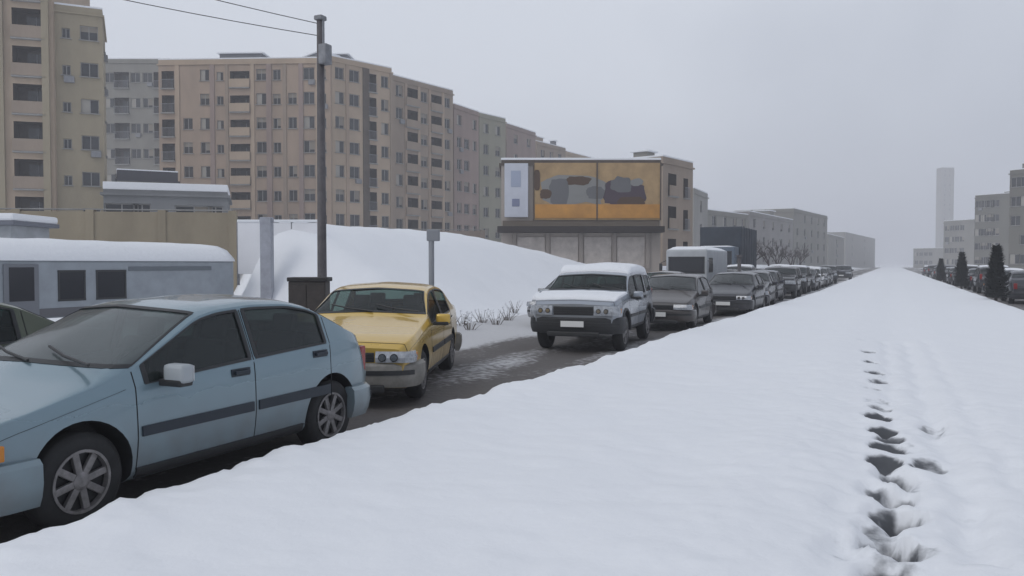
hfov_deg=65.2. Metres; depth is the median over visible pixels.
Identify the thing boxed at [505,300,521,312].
dry bush
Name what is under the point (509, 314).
dry bush
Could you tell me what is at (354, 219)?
window
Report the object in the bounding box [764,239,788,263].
bare tree
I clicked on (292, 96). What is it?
window
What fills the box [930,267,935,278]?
sedan car
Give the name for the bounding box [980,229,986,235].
window
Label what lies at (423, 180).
window
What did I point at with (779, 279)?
hatchback car
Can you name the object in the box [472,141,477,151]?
window
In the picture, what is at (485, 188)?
window
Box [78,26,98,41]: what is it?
window
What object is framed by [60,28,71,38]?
window
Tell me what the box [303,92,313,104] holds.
window
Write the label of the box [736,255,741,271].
marker post
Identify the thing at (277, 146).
window
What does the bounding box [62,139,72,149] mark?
window
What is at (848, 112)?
sky
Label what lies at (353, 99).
window
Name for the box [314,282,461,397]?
car
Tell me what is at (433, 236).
sign post
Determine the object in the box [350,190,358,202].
window
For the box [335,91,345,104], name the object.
window
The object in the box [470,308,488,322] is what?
dry bush
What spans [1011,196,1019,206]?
window
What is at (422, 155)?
apartment building
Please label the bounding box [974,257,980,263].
window
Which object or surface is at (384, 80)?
window
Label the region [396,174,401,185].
window
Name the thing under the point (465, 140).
window
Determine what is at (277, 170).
window
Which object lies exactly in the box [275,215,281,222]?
window
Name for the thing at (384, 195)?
window
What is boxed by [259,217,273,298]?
concrete post
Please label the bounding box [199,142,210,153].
window
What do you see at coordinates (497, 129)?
window
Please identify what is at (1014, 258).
window
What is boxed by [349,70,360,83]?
window
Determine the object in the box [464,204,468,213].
window
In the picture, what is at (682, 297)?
hatchback car
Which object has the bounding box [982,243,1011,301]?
evergreen tree
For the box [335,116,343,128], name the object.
window
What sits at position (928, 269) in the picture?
suv car
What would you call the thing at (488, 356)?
road
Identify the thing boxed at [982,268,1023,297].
sedan car
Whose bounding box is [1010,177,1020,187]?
window
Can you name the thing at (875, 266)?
ground
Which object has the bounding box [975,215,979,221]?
window
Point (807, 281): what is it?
suv car
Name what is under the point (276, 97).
window
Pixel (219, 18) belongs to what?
overhead cable
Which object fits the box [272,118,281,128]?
window
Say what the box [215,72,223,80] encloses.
window
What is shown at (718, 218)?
apartment building
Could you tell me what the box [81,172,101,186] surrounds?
window
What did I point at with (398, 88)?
window
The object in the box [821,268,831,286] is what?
sedan car
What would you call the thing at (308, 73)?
window
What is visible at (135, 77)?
window
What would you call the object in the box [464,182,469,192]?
window
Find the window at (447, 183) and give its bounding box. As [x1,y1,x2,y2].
[445,181,450,191]
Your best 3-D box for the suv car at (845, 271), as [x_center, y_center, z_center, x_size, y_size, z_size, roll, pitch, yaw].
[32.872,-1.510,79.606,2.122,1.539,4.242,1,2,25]
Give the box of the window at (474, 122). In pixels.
[473,120,477,130]
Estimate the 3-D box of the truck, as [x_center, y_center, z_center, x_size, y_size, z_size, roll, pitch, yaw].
[13.927,-1.887,51.829,2.840,3.960,7.930,1,2,25]
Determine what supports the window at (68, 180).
in the apartment building at (81, 58)
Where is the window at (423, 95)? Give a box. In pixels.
[420,92,426,102]
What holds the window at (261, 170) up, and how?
in the apartment building at (242, 126)
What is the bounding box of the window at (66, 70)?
[61,65,74,82]
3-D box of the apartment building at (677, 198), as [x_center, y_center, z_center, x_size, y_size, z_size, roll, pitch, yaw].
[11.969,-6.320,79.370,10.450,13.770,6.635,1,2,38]
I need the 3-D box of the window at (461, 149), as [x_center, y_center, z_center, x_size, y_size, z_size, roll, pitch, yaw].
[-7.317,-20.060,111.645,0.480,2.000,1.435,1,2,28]
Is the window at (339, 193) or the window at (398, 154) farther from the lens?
the window at (398, 154)
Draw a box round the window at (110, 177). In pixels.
[107,174,114,181]
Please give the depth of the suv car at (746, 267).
46.44 m
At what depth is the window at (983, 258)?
170.42 m
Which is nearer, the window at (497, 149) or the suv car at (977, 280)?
the suv car at (977, 280)
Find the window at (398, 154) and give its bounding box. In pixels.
[396,152,401,163]
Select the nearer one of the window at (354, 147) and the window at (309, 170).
the window at (309, 170)
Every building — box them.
[0,0,89,210]
[54,2,108,211]
[100,181,231,212]
[105,58,169,181]
[115,168,179,183]
[156,52,354,224]
[302,51,393,228]
[393,74,454,230]
[453,103,479,230]
[479,112,506,241]
[497,158,664,272]
[506,123,536,157]
[536,136,566,157]
[548,140,592,157]
[630,149,694,265]
[692,187,708,245]
[708,209,748,227]
[729,210,793,264]
[734,208,827,266]
[827,232,874,267]
[827,233,844,265]
[913,248,942,267]
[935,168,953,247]
[943,219,974,265]
[974,191,1009,265]
[1008,163,1023,268]
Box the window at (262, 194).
[256,190,267,201]
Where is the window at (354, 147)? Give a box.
[350,142,360,155]
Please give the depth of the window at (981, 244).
170.40 m
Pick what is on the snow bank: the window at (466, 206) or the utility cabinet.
the utility cabinet
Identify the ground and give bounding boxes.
[47,265,912,319]
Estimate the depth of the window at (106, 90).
69.18 m
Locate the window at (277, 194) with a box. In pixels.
[273,191,281,201]
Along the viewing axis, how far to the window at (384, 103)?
98.28 m
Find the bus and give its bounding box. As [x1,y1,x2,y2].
[0,238,234,317]
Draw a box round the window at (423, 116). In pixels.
[421,113,428,124]
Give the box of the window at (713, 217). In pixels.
[712,216,715,226]
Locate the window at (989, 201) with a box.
[986,200,993,207]
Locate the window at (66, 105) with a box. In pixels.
[61,102,72,112]
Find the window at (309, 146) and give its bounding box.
[303,141,315,152]
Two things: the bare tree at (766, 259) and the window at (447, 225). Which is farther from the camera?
the window at (447, 225)
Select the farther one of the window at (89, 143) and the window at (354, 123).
the window at (354, 123)
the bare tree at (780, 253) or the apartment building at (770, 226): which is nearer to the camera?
the bare tree at (780, 253)
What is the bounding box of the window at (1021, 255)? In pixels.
[1020,254,1023,263]
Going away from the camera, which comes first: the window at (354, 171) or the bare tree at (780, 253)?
the bare tree at (780, 253)
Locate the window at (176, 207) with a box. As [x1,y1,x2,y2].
[175,205,212,211]
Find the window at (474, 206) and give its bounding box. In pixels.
[472,205,475,214]
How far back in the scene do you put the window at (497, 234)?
121.32 m
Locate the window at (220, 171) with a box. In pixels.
[216,169,224,177]
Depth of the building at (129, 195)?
44.82 m
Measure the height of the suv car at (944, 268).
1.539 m
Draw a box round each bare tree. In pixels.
[756,244,765,260]
[757,240,775,265]
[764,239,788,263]
[781,248,798,264]
[794,244,809,264]
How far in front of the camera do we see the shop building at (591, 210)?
54.63 m
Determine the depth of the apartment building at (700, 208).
98.56 m
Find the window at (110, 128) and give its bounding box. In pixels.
[106,124,115,133]
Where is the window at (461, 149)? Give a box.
[457,137,463,151]
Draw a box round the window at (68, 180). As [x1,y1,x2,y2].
[63,175,73,185]
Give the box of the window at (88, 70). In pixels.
[79,62,99,78]
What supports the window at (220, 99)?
in the apartment building at (242, 126)
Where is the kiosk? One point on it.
(13, 225)
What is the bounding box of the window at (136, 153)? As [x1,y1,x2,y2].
[130,149,141,158]
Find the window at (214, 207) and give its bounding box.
[208,206,222,212]
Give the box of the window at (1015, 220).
[1011,216,1020,225]
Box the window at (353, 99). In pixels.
[349,94,360,107]
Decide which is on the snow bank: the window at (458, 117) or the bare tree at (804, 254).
the bare tree at (804, 254)
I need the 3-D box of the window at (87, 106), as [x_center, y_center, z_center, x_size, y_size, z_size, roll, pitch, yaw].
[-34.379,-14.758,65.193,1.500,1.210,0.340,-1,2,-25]
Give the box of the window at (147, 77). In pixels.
[142,73,152,85]
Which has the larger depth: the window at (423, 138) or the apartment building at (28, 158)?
the window at (423, 138)
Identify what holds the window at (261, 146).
in the apartment building at (242, 126)
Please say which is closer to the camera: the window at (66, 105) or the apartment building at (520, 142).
the window at (66, 105)
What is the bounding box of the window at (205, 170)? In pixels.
[200,166,210,177]
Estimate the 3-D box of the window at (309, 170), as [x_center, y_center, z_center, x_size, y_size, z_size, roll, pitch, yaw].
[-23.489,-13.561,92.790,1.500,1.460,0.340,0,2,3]
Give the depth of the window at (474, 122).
115.61 m
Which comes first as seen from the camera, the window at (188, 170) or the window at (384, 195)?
the window at (188, 170)
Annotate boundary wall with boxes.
[0,208,237,290]
[387,228,484,238]
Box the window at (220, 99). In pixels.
[217,96,223,104]
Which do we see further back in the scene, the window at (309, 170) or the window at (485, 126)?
the window at (485, 126)
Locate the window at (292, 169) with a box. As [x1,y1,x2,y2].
[289,166,296,176]
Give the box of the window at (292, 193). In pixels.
[288,190,297,201]
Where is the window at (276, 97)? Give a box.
[272,94,281,104]
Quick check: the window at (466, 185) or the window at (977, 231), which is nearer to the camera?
the window at (466, 185)
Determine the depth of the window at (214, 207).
45.88 m
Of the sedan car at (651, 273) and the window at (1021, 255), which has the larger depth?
the window at (1021, 255)
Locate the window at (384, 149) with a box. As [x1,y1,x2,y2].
[381,146,389,158]
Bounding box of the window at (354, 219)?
[350,214,361,226]
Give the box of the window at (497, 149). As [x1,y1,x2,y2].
[495,147,500,156]
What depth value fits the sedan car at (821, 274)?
54.22 m
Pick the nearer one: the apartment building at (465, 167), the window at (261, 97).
the window at (261, 97)
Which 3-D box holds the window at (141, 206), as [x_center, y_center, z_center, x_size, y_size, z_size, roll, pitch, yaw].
[-20.591,-4.358,44.518,1.100,0.660,0.340,-1,2,-18]
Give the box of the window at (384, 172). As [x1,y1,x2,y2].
[382,170,389,181]
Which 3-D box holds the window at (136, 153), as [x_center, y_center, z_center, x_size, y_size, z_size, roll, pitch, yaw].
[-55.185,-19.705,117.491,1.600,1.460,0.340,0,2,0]
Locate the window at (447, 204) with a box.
[445,202,452,215]
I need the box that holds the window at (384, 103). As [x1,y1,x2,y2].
[381,99,388,111]
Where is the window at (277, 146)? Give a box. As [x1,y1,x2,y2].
[274,143,280,152]
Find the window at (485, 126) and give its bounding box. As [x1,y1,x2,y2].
[483,123,488,133]
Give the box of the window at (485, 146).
[484,145,489,154]
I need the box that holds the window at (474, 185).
[473,184,476,193]
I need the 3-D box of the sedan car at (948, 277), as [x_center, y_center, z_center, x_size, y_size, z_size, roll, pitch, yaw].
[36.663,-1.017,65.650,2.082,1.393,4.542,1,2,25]
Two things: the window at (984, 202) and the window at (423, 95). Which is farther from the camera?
the window at (984, 202)
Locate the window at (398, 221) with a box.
[396,219,401,228]
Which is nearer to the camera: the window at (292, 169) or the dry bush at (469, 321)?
the dry bush at (469, 321)
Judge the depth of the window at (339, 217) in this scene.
94.29 m
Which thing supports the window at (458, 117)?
in the apartment building at (465, 167)
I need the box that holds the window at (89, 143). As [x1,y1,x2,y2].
[80,136,100,157]
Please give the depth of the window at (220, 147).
93.37 m
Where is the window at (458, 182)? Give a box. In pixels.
[457,181,462,191]
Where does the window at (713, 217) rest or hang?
in the apartment building at (718, 218)
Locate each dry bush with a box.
[456,310,472,325]
[459,314,481,329]
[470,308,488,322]
[486,310,508,324]
[501,306,518,319]
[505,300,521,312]
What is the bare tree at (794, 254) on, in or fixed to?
on the snow bank
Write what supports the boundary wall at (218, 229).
on the ground
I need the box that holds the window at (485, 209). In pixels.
[484,207,487,216]
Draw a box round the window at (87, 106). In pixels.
[80,99,100,114]
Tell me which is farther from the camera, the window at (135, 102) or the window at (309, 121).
the window at (135, 102)
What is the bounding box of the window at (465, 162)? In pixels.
[464,160,470,171]
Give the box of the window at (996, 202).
[992,200,998,206]
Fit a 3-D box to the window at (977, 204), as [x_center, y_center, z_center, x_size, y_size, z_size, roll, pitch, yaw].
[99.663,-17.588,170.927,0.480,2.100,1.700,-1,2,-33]
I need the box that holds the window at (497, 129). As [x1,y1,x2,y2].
[495,126,499,135]
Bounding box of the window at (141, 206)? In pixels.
[133,204,150,211]
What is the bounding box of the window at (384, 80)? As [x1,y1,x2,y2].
[381,76,389,88]
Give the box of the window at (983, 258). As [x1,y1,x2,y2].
[980,257,986,263]
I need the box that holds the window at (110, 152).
[107,149,115,158]
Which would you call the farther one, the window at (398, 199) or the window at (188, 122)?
the window at (398, 199)
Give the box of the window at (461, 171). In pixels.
[457,159,463,173]
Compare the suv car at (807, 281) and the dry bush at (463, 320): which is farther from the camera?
the suv car at (807, 281)
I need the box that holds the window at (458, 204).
[457,203,462,213]
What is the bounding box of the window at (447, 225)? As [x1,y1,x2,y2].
[445,222,449,230]
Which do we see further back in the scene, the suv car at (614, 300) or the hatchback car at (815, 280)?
the hatchback car at (815, 280)
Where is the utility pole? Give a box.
[314,14,331,276]
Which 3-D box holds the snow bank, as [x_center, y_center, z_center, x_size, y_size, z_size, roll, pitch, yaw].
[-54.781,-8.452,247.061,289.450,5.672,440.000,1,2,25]
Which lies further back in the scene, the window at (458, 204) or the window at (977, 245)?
the window at (977, 245)
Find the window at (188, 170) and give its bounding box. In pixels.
[183,166,193,177]
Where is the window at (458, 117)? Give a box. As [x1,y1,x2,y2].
[457,115,460,125]
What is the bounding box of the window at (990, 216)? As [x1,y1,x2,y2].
[986,214,993,221]
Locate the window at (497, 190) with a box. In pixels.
[495,188,500,197]
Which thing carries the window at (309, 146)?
in the apartment building at (242, 126)
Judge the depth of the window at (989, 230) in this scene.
169.20 m
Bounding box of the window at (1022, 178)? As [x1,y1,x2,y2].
[1021,177,1023,186]
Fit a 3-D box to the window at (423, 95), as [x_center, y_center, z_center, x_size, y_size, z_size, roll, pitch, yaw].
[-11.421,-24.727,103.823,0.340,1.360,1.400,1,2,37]
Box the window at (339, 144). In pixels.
[335,141,345,153]
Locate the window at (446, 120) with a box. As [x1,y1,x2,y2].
[445,119,451,133]
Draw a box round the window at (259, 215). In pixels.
[258,214,266,219]
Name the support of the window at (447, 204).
in the apartment building at (422, 155)
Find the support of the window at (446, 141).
in the apartment building at (422, 155)
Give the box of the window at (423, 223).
[421,221,426,228]
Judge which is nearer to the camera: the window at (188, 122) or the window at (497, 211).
the window at (188, 122)
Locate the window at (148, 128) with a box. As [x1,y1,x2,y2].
[144,124,152,132]
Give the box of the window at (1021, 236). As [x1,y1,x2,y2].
[1020,235,1023,244]
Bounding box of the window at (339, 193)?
[335,189,343,201]
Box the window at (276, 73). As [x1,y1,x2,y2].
[272,70,280,80]
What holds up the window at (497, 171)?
in the apartment building at (492, 140)
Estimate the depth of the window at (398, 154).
100.54 m
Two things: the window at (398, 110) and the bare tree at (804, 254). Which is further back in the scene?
the bare tree at (804, 254)
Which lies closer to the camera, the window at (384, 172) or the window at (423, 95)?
the window at (384, 172)
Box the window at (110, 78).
[106,73,114,82]
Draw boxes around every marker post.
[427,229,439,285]
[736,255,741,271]
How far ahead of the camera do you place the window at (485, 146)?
118.90 m
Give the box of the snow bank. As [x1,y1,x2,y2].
[49,222,857,323]
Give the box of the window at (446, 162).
[445,160,451,170]
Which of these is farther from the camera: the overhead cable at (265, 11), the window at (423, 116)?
the window at (423, 116)
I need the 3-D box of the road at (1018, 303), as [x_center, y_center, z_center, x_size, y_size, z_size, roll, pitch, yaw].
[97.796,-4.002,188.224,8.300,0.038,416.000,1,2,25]
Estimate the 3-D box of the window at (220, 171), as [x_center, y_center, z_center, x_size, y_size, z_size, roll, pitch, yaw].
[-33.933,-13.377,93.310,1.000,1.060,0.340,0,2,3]
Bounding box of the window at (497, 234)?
[495,229,500,238]
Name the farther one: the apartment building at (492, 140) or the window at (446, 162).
the apartment building at (492, 140)
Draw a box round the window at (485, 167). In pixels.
[484,166,489,175]
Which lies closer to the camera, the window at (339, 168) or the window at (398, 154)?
the window at (339, 168)
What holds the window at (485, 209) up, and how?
in the apartment building at (492, 140)
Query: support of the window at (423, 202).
in the apartment building at (422, 155)
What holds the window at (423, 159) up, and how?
in the apartment building at (422, 155)
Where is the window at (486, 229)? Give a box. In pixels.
[484,228,487,237]
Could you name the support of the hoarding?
on the snow bank
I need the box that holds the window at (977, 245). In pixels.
[975,243,979,249]
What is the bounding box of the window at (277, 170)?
[273,167,281,177]
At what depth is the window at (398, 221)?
100.83 m
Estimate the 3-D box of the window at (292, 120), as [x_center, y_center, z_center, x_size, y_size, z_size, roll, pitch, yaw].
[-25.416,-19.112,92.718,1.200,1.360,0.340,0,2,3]
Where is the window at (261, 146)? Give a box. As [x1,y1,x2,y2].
[257,142,266,152]
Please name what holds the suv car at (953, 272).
on the road at (1018, 303)
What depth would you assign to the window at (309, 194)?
93.01 m
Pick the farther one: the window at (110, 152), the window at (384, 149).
the window at (110, 152)
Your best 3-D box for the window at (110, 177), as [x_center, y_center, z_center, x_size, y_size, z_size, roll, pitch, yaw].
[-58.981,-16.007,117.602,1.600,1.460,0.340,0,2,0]
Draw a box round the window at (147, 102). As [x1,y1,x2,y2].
[142,98,152,107]
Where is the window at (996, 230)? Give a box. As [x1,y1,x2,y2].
[993,228,998,235]
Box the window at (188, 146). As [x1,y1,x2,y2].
[182,142,193,153]
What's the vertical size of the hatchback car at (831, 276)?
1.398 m
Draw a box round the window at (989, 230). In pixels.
[986,228,993,235]
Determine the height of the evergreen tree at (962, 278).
2.373 m
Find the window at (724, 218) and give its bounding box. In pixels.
[723,217,725,226]
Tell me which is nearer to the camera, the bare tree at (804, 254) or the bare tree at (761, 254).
the bare tree at (761, 254)
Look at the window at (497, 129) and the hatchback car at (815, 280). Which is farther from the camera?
the window at (497, 129)
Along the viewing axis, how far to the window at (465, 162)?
113.57 m
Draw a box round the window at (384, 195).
[381,193,389,204]
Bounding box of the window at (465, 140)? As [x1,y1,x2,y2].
[464,139,469,149]
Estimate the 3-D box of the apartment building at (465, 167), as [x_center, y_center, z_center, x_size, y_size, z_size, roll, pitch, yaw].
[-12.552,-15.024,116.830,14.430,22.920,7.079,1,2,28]
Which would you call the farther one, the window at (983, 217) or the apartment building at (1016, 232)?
the window at (983, 217)
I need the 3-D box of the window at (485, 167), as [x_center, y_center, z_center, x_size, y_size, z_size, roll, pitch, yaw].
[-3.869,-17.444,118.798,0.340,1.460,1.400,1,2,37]
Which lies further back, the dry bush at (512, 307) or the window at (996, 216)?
the window at (996, 216)
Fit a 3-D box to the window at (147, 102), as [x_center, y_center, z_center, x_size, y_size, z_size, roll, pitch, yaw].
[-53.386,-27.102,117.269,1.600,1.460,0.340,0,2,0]
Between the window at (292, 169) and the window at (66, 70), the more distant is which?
the window at (292, 169)
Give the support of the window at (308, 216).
in the apartment building at (242, 126)
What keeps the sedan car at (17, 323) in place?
on the road at (488, 356)
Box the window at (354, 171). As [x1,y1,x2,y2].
[350,166,361,183]
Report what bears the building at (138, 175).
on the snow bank
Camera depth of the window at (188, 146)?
93.53 m
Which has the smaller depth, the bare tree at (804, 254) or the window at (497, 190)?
the bare tree at (804, 254)
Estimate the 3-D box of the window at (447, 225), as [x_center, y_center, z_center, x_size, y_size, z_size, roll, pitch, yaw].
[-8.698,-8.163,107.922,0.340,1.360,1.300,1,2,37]
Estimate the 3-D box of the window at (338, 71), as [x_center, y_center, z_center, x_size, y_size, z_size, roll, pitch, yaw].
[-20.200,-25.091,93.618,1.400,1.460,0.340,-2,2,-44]
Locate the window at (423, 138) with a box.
[421,135,426,145]
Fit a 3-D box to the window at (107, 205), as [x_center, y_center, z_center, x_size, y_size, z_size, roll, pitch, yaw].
[-21.545,-4.077,44.139,1.900,1.200,0.480,-1,2,-18]
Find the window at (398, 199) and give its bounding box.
[396,196,401,207]
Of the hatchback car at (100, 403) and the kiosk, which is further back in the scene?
the kiosk
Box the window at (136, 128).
[131,124,140,136]
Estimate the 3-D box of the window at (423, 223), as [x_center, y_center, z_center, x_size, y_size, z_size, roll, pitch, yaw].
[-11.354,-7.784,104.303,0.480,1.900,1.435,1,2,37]
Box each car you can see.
[0,294,371,527]
[0,303,53,346]
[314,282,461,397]
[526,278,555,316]
[530,262,655,349]
[634,273,715,328]
[647,270,684,276]
[709,271,767,312]
[727,264,755,270]
[741,270,777,306]
[750,270,785,302]
[764,266,803,298]
[770,264,788,265]
[785,265,812,293]
[809,266,825,288]
[810,268,820,290]
[817,265,839,283]
[821,267,834,284]
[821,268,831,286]
[836,265,853,279]
[921,265,927,274]
[925,265,937,276]
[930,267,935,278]
[934,265,954,280]
[945,267,954,283]
[950,265,977,284]
[963,268,975,289]
[970,265,1009,292]
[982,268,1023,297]
[1000,270,1023,303]
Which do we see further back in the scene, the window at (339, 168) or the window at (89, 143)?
the window at (339, 168)
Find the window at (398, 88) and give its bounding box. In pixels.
[395,85,403,97]
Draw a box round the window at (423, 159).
[421,157,428,167]
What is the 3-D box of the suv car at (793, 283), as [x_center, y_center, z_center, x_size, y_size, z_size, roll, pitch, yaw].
[13.366,-0.312,39.734,2.122,1.539,4.242,1,2,25]
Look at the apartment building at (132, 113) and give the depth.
117.37 m
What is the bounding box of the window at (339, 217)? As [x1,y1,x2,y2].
[336,214,343,225]
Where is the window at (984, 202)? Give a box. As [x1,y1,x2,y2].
[981,200,987,207]
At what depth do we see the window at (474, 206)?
115.89 m
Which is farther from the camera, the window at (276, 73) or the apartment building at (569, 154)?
the apartment building at (569, 154)
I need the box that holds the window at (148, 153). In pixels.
[143,149,153,158]
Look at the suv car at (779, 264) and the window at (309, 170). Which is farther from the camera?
the window at (309, 170)
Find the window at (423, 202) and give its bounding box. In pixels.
[421,199,426,209]
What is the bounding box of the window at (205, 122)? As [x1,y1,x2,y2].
[199,118,209,129]
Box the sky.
[90,0,1023,264]
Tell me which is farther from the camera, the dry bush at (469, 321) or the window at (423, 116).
the window at (423, 116)
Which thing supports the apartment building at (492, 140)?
on the snow bank
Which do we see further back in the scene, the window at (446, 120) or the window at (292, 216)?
the window at (446, 120)
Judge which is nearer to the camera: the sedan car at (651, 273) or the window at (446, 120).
the sedan car at (651, 273)
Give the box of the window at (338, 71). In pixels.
[334,67,344,80]
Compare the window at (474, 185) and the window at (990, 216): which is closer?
the window at (474, 185)
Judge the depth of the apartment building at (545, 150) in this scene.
146.46 m
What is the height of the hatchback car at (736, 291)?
1.398 m
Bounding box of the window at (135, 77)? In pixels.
[129,73,140,82]
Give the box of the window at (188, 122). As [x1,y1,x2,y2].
[182,118,193,129]
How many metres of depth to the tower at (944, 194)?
518.78 m
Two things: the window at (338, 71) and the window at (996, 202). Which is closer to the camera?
the window at (338, 71)
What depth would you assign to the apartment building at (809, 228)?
170.47 m
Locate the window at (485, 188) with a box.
[484,186,489,196]
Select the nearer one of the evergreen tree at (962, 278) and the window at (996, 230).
the evergreen tree at (962, 278)
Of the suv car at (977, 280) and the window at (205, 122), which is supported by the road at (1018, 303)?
the suv car at (977, 280)
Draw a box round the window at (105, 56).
[104,52,107,62]
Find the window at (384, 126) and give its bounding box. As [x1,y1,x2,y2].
[381,123,389,135]
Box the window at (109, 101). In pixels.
[106,98,113,107]
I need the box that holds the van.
[659,246,726,281]
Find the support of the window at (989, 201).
in the apartment building at (991, 219)
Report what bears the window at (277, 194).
in the apartment building at (242, 126)
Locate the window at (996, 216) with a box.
[994,214,998,220]
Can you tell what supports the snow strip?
on the ground
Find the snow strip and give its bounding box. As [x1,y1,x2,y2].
[0,267,1023,575]
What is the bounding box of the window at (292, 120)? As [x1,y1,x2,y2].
[287,117,297,128]
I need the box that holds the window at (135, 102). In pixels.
[130,98,140,107]
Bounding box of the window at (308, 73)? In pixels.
[302,68,314,84]
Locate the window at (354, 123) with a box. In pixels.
[349,118,360,131]
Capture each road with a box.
[0,267,880,543]
[901,267,1023,309]
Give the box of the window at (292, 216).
[290,214,297,219]
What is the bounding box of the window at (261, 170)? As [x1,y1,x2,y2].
[256,166,266,177]
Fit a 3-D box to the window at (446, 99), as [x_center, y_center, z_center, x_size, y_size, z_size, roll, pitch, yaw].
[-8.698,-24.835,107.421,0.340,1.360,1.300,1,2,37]
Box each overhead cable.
[126,0,316,35]
[217,0,316,23]
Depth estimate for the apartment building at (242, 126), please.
92.98 m
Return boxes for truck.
[700,226,756,266]
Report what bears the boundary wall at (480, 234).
on the snow bank
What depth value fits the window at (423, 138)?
104.06 m
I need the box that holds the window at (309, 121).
[302,116,314,128]
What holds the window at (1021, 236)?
in the apartment building at (1016, 232)
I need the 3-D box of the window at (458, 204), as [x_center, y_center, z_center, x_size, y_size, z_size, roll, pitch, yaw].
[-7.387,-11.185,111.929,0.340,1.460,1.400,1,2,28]
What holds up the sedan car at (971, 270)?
on the road at (1018, 303)
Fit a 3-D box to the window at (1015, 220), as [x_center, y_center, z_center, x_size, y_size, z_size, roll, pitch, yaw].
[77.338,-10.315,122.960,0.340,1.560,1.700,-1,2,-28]
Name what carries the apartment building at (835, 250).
on the ground
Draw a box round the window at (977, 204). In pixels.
[975,201,982,210]
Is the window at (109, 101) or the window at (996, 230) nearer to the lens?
the window at (109, 101)
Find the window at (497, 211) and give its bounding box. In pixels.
[495,208,499,217]
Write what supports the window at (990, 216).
in the apartment building at (991, 219)
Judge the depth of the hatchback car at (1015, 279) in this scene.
32.88 m
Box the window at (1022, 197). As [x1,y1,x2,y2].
[1021,196,1023,205]
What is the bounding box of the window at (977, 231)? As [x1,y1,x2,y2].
[975,229,979,235]
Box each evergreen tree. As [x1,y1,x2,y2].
[935,258,946,280]
[953,252,971,288]
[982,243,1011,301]
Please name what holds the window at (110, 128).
in the apartment building at (132, 113)
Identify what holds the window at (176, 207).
in the building at (129, 195)
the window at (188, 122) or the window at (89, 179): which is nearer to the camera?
the window at (89, 179)
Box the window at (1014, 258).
[1010,254,1018,263]
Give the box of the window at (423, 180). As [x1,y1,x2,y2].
[421,178,427,188]
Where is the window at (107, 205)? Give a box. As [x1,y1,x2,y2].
[105,203,137,211]
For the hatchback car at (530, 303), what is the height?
1.499 m
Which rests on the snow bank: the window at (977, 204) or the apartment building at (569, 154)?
the apartment building at (569, 154)
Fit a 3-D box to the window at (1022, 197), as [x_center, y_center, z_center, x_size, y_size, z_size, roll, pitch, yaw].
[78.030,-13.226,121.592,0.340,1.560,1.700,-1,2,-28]
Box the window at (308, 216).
[305,213,314,222]
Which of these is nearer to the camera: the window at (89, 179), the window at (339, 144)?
the window at (89, 179)
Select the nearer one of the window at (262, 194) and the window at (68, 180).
the window at (68, 180)
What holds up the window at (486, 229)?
in the apartment building at (492, 140)
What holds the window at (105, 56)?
in the apartment building at (81, 58)
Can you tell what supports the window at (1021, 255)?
in the apartment building at (1016, 232)
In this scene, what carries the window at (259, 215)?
in the apartment building at (242, 126)
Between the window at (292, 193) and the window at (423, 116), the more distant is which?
the window at (423, 116)
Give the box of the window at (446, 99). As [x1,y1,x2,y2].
[445,98,450,108]
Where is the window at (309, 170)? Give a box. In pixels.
[304,165,314,176]
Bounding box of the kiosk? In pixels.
[0,213,58,237]
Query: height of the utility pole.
6.920 m
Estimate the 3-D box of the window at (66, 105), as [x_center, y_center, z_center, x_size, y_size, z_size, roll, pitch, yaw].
[-35.861,-14.562,64.494,0.800,0.860,0.340,-1,2,-25]
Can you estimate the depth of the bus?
20.82 m
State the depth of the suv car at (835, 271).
67.47 m
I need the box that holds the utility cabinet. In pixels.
[287,277,331,310]
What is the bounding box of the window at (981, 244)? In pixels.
[980,243,987,249]
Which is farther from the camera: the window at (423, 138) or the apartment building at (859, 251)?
the apartment building at (859, 251)
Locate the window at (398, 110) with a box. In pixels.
[396,107,404,123]
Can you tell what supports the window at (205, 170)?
in the apartment building at (242, 126)
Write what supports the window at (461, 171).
in the apartment building at (465, 167)
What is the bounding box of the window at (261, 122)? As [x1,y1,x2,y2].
[257,118,265,128]
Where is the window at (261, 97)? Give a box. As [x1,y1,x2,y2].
[255,93,265,104]
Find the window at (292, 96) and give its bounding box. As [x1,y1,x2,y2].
[287,93,297,104]
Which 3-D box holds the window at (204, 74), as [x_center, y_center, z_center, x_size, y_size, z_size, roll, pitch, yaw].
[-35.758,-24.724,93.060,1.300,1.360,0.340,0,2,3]
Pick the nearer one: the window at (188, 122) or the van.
the van
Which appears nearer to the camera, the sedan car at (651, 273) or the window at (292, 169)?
the sedan car at (651, 273)
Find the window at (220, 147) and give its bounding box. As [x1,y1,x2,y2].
[216,145,224,153]
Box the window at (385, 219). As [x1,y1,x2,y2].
[381,216,388,227]
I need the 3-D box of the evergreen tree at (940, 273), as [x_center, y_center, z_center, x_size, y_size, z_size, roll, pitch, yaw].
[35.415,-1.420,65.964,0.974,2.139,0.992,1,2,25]
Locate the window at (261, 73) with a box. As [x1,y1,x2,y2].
[255,69,265,80]
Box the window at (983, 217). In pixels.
[981,214,987,221]
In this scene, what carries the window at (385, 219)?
in the apartment building at (362, 131)
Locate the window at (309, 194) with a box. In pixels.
[304,189,315,201]
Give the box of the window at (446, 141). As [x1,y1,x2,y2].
[445,139,449,149]
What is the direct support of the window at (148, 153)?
in the apartment building at (132, 113)
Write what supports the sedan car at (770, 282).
on the road at (488, 356)
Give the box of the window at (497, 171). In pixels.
[495,167,499,176]
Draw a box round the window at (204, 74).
[200,70,209,80]
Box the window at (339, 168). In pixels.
[336,165,345,177]
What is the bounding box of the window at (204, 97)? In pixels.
[199,94,208,105]
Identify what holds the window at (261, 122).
in the apartment building at (242, 126)
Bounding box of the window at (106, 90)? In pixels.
[104,86,108,96]
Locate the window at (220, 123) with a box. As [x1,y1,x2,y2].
[216,121,224,129]

